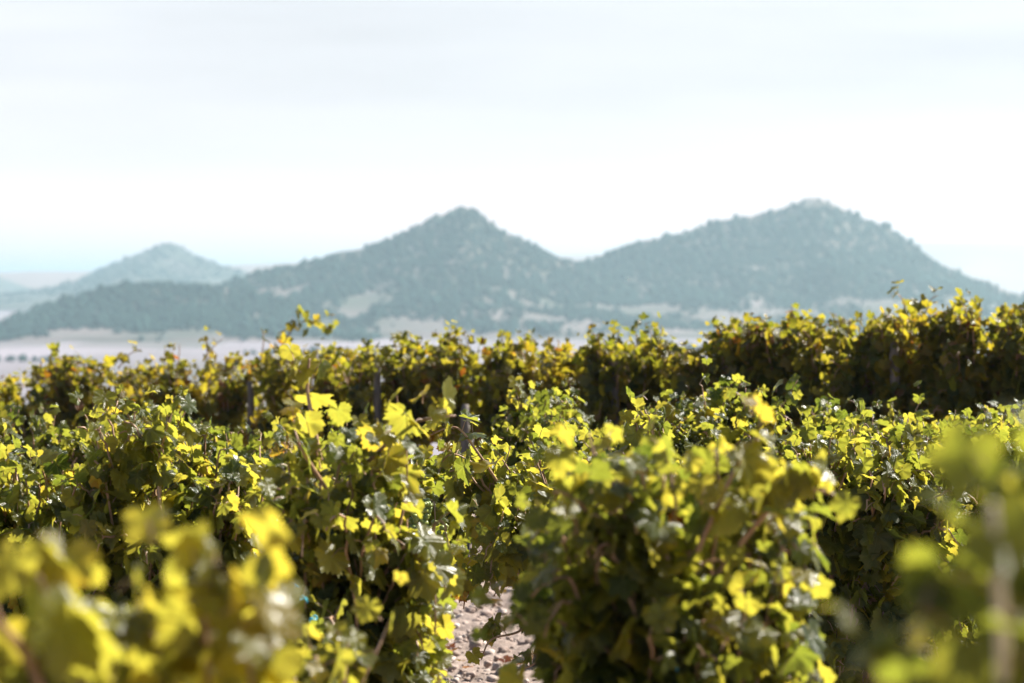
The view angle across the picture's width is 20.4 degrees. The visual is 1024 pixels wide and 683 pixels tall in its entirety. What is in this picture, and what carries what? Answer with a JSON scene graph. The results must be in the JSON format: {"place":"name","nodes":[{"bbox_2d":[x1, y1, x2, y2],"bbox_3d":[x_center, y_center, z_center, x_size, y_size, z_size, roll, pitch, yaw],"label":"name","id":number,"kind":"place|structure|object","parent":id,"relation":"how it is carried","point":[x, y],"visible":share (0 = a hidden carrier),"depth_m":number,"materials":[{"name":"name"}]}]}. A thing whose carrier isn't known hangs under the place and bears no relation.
{"place":"outdoors","nodes":[
{"label":"outdoors","id":0,"kind":"place"},
{"bbox_2d":[0,278,36,292],"bbox_3d":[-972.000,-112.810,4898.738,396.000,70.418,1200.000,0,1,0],"label":"hill","id":1,"kind":"structure","parent":0,"point":[7,285],"depth_m":4926.29,"materials":[{"name":"blue"}]},
{"bbox_2d":[0,243,244,308],"bbox_3d":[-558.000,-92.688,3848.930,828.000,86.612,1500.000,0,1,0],"label":"hill","id":2,"kind":"structure","parent":0,"point":[27,303],"depth_m":3801.32,"materials":[{"name":"green plant"}]},
{"bbox_2d":[0,284,367,341],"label":"hill","id":3,"kind":"structure","parent":0,"point":[83,334],"depth_m":1652.73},
{"bbox_2d":[247,208,720,338],"bbox_3d":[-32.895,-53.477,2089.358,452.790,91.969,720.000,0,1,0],"label":"hill","id":4,"kind":"structure","parent":0,"point":[354,305],"depth_m":1897.91,"materials":[{"name":"green plant"}]},
{"bbox_2d":[0,309,988,682],"bbox_3d":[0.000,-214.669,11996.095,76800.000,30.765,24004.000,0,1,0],"label":"ground","id":5,"kind":"structure","parent":0,"point":[182,351],"depth_m":1332.59,"materials":[{"name":"soil"}]},
{"bbox_2d":[0,374,32,474],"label":"grape vine","id":6,"kind":"object","parent":5,"relation":"on","point":[19,388],"visible":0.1,"depth_m":23.00,"materials":[{"name":"green plant"}]},
{"bbox_2d":[0,362,56,475],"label":"grape vine","id":7,"kind":"object","parent":5,"relation":"on","point":[38,393],"visible":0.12,"depth_m":22.25,"materials":[{"name":"green plant"}]},
{"bbox_2d":[0,402,144,488],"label":"grape vine","id":8,"kind":"object","parent":5,"relation":"on","point":[44,436],"visible":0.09,"depth_m":12.81,"materials":[{"name":"green plant"}]},
{"bbox_2d":[0,422,179,627],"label":"grape vine","id":9,"kind":"object","parent":5,"relation":"on","point":[31,510],"visible":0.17,"depth_m":8.37,"materials":[{"name":"green plant"}]},
{"bbox_2d":[14,341,176,441],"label":"grape vine","id":10,"kind":"object","parent":5,"relation":"on","point":[64,371],"visible":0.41,"depth_m":21.84,"materials":[{"name":"green plant"}]},
{"bbox_2d":[70,409,200,487],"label":"grape vine","id":11,"kind":"object","parent":5,"relation":"on","point":[172,420],"visible":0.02,"depth_m":12.97,"materials":[{"name":"plant"}]},
{"bbox_2d":[0,502,308,682],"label":"grape vine","id":12,"kind":"object","parent":5,"relation":"on","point":[211,626],"visible":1,"depth_m":3.06,"materials":[{"name":"yellow plant"}]},
{"bbox_2d":[56,384,285,645],"bbox_3d":[-0.969,0.890,8.221,0.706,1.550,0.901,0,1,0],"label":"grape vine","id":13,"kind":"object","parent":5,"relation":"on","point":[123,468],"visible":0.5,"depth_m":8.01,"materials":[{"name":"green plant"}]},
{"bbox_2d":[118,326,265,463],"bbox_3d":[-2.335,0.732,21.569,1.254,1.706,1.196,0,1,0],"label":"grape vine","id":14,"kind":"object","parent":5,"relation":"on","point":[222,401],"visible":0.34,"depth_m":21.25,"materials":[{"name":"green plant"}]},
{"bbox_2d":[246,381,254,459],"bbox_3d":[-1.942,0.978,21.111,0.070,1.368,0.082,0,1,0],"label":"wooden post","id":15,"kind":"object","parent":5,"relation":"on","point":[250,400],"visible":0.31,"depth_m":21.07,"materials":[{"name":"wood"}]},
{"bbox_2d":[170,407,332,470],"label":"grape vine","id":16,"kind":"object","parent":5,"relation":"on","point":[278,439],"visible":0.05,"depth_m":12.32,"materials":[{"name":"green plant"}]},
{"bbox_2d":[241,305,378,452],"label":"grape vine","id":17,"kind":"object","parent":5,"relation":"on","point":[277,386],"visible":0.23,"depth_m":20.66,"materials":[{"name":"green plant"}]},
{"bbox_2d":[291,571,408,682],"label":"grape vine","id":18,"kind":"object","parent":5,"relation":"on","point":[353,660],"visible":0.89,"depth_m":4.99,"materials":[{"name":"green plant"}]},
{"bbox_2d":[233,343,469,682],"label":"grape vine","id":19,"kind":"object","parent":5,"relation":"on","point":[345,545],"visible":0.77,"depth_m":6.73,"materials":[{"name":"green plant"}]},
{"bbox_2d":[373,367,381,422],"bbox_3d":[-0.937,0.889,19.763,0.068,1.429,0.080,0,1,0],"label":"wooden post","id":20,"kind":"object","parent":5,"relation":"on","point":[377,412],"visible":0.27,"depth_m":19.72,"materials":[{"name":"grey wood"}]},
{"bbox_2d":[312,330,467,466],"bbox_3d":[-0.838,0.706,20.035,1.205,1.576,1.262,0,1,0],"label":"grape vine","id":21,"kind":"object","parent":5,"relation":"on","point":[356,391],"visible":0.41,"depth_m":19.82,"materials":[{"name":"green plant"}]},
{"bbox_2d":[322,410,471,634],"bbox_3d":[-0.416,0.932,10.197,0.637,1.385,0.814,0,1,0],"label":"grape vine","id":22,"kind":"object","parent":5,"relation":"on","point":[431,480],"visible":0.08,"depth_m":10.13,"materials":[{"name":"green plant"}]},
{"bbox_2d":[460,404,470,556],"bbox_3d":[-0.309,0.990,18.611,0.077,1.167,0.077,0,1,0],"label":"wooden post","id":23,"kind":"object","parent":5,"relation":"on","point":[464,443],"visible":0.19,"depth_m":18.57,"materials":[{"name":"brown wood"}]},
{"bbox_2d":[403,320,547,543],"bbox_3d":[-0.285,0.651,19.556,0.970,1.600,1.028,0,1,13],"label":"grape vine","id":24,"kind":"object","parent":5,"relation":"on","point":[475,390],"visible":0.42,"depth_m":19.36,"materials":[{"name":"green plant"}]},
{"bbox_2d":[444,581,532,672],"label":"fallen leaves","id":25,"kind":"object","parent":5,"relation":"on","point":[505,658],"visible":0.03,"depth_m":13.19,"materials":[{"name":"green plant"}]},
{"bbox_2d":[0,198,1023,361],"bbox_3d":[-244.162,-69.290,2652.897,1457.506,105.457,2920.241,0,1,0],"label":"pine wood","id":26,"kind":"object","parent":5,"relation":"on","point":[233,313],"visible":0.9,"depth_m":2024.87,"materials":[{"name":"green plant"}]},
{"bbox_2d":[407,409,625,669],"bbox_3d":[0.105,0.918,9.621,0.924,1.400,0.971,0,1,0],"label":"grape vine","id":27,"kind":"object","parent":5,"relation":"on","point":[489,487],"visible":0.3,"depth_m":9.42,"materials":[{"name":"green plant"}]},
{"bbox_2d":[483,330,583,446],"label":"grape vine","id":28,"kind":"object","parent":5,"relation":"on","point":[548,368],"visible":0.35,"depth_m":18.99,"materials":[{"name":"green plant"}]},
{"bbox_2d":[481,375,595,666],"bbox_3d":[0.082,0.851,13.021,0.706,1.399,0.934,0,1,0],"label":"grape vine","id":29,"kind":"object","parent":5,"relation":"on","point":[524,418],"visible":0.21,"depth_m":12.83,"materials":[{"name":"green plant"}]},
{"bbox_2d":[515,396,678,485],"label":"grape vine","id":30,"kind":"object","parent":5,"relation":"on","point":[576,442],"visible":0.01,"depth_m":11.53,"materials":[{"name":"plant"}]},
{"bbox_2d":[610,362,618,447],"bbox_3d":[0.665,0.789,18.571,0.076,1.402,0.079,0,1,0],"label":"wooden post","id":31,"kind":"object","parent":5,"relation":"on","point":[615,395],"visible":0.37,"depth_m":18.54,"materials":[{"name":"brown wood"}]},
{"bbox_2d":[568,311,682,430],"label":"grape vine","id":32,"kind":"object","parent":5,"relation":"on","point":[596,382],"visible":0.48,"depth_m":18.52,"materials":[{"name":"green plant"}]},
{"bbox_2d":[569,386,699,521],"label":"grape vine","id":33,"kind":"object","parent":5,"relation":"on","point":[643,418],"visible":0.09,"depth_m":9.25,"materials":[{"name":"green plant"}]},
{"bbox_2d":[432,581,879,682],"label":"soil clods","id":34,"kind":"object","parent":5,"relation":"on","point":[492,677],"visible":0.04,"depth_m":13.82,"materials":[{"name":"beige soil"}]},
{"bbox_2d":[470,393,860,682],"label":"grape vine","id":35,"kind":"object","parent":5,"relation":"on","point":[623,580],"visible":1,"depth_m":5.09,"materials":[{"name":"green plant"}]},
{"bbox_2d":[627,334,727,413],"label":"grape vine","id":36,"kind":"object","parent":5,"relation":"on","point":[686,367],"visible":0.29,"depth_m":18.06,"materials":[{"name":"green plant"}]},
{"bbox_2d":[620,358,802,485],"bbox_3d":[0.837,0.797,12.004,0.953,1.473,1.018,0,1,0],"label":"grape vine","id":37,"kind":"object","parent":5,"relation":"on","point":[711,420],"visible":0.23,"depth_m":11.78,"materials":[{"name":"green plant"}]},
{"bbox_2d":[696,302,830,435],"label":"grape vine","id":38,"kind":"object","parent":5,"relation":"on","point":[751,350],"visible":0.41,"depth_m":17.66,"materials":[{"name":"green plant"}]},
{"bbox_2d":[776,311,911,434],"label":"grape vine","id":39,"kind":"object","parent":5,"relation":"on","point":[843,353],"visible":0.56,"depth_m":17.35,"materials":[{"name":"green plant"}]},
{"bbox_2d":[790,380,952,455],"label":"grape vine","id":40,"kind":"object","parent":5,"relation":"on","point":[832,414],"visible":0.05,"depth_m":12.27,"materials":[{"name":"plant"}]},
{"bbox_2d":[774,398,1012,682],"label":"grape vine","id":41,"kind":"object","parent":5,"relation":"on","point":[861,551],"visible":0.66,"depth_m":9.14,"materials":[{"name":"green plant"}]},
{"bbox_2d":[889,342,899,412],"bbox_3d":[2.299,0.698,17.026,0.090,1.392,0.074,1,1,37],"label":"wooden post","id":42,"kind":"object","parent":5,"relation":"on","point":[892,352],"visible":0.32,"depth_m":17.00,"materials":[{"name":"brown wood"}]},
{"bbox_2d":[817,403,1023,682],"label":"grape vine","id":43,"kind":"object","parent":5,"relation":"on","point":[958,589],"visible":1,"depth_m":2.21,"materials":[{"name":"green plant"}]},
{"bbox_2d":[857,280,985,430],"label":"grape vine","id":44,"kind":"object","parent":5,"relation":"on","point":[906,332],"visible":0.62,"depth_m":17.00,"materials":[{"name":"green plant"}]},
{"bbox_2d":[876,404,1023,657],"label":"grape vine","id":45,"kind":"object","parent":5,"relation":"on","point":[978,510],"visible":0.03,"depth_m":9.74,"materials":[{"name":"green plant"}]},
{"bbox_2d":[907,288,1023,427],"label":"grape vine","id":46,"kind":"object","parent":5,"relation":"on","point":[966,367],"visible":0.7,"depth_m":16.75,"materials":[{"name":"green plant"}]},
{"bbox_2d":[945,398,1023,509],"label":"grape vine","id":47,"kind":"object","parent":5,"relation":"on","point":[992,412],"visible":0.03,"depth_m":12.52,"materials":[{"name":"plant"}]},
{"bbox_2d":[978,302,1023,417],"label":"grape vine","id":48,"kind":"object","parent":5,"relation":"on","point":[992,329],"visible":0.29,"depth_m":16.98,"materials":[{"name":"green plant"}]},
{"bbox_2d":[0,242,1023,295],"bbox_3d":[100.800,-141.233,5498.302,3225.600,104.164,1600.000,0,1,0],"label":"mountains","id":49,"kind":"structure","parent":0,"point":[1001,265],"depth_m":5438.92,"materials":[{"name":"white"}]},
{"bbox_2d":[0,0,1023,272],"label":"sky","id":50,"kind":"structure","parent":0,"point":[230,132],"materials":[{"name":"white"}]},
{"bbox_2d":[594,198,1022,334],"bbox_3d":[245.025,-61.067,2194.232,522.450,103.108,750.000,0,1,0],"label":"hill","id":51,"kind":"structure","parent":0,"point":[704,313],"depth_m":2082.27,"materials":[{"name":"green plant"}]}
]}

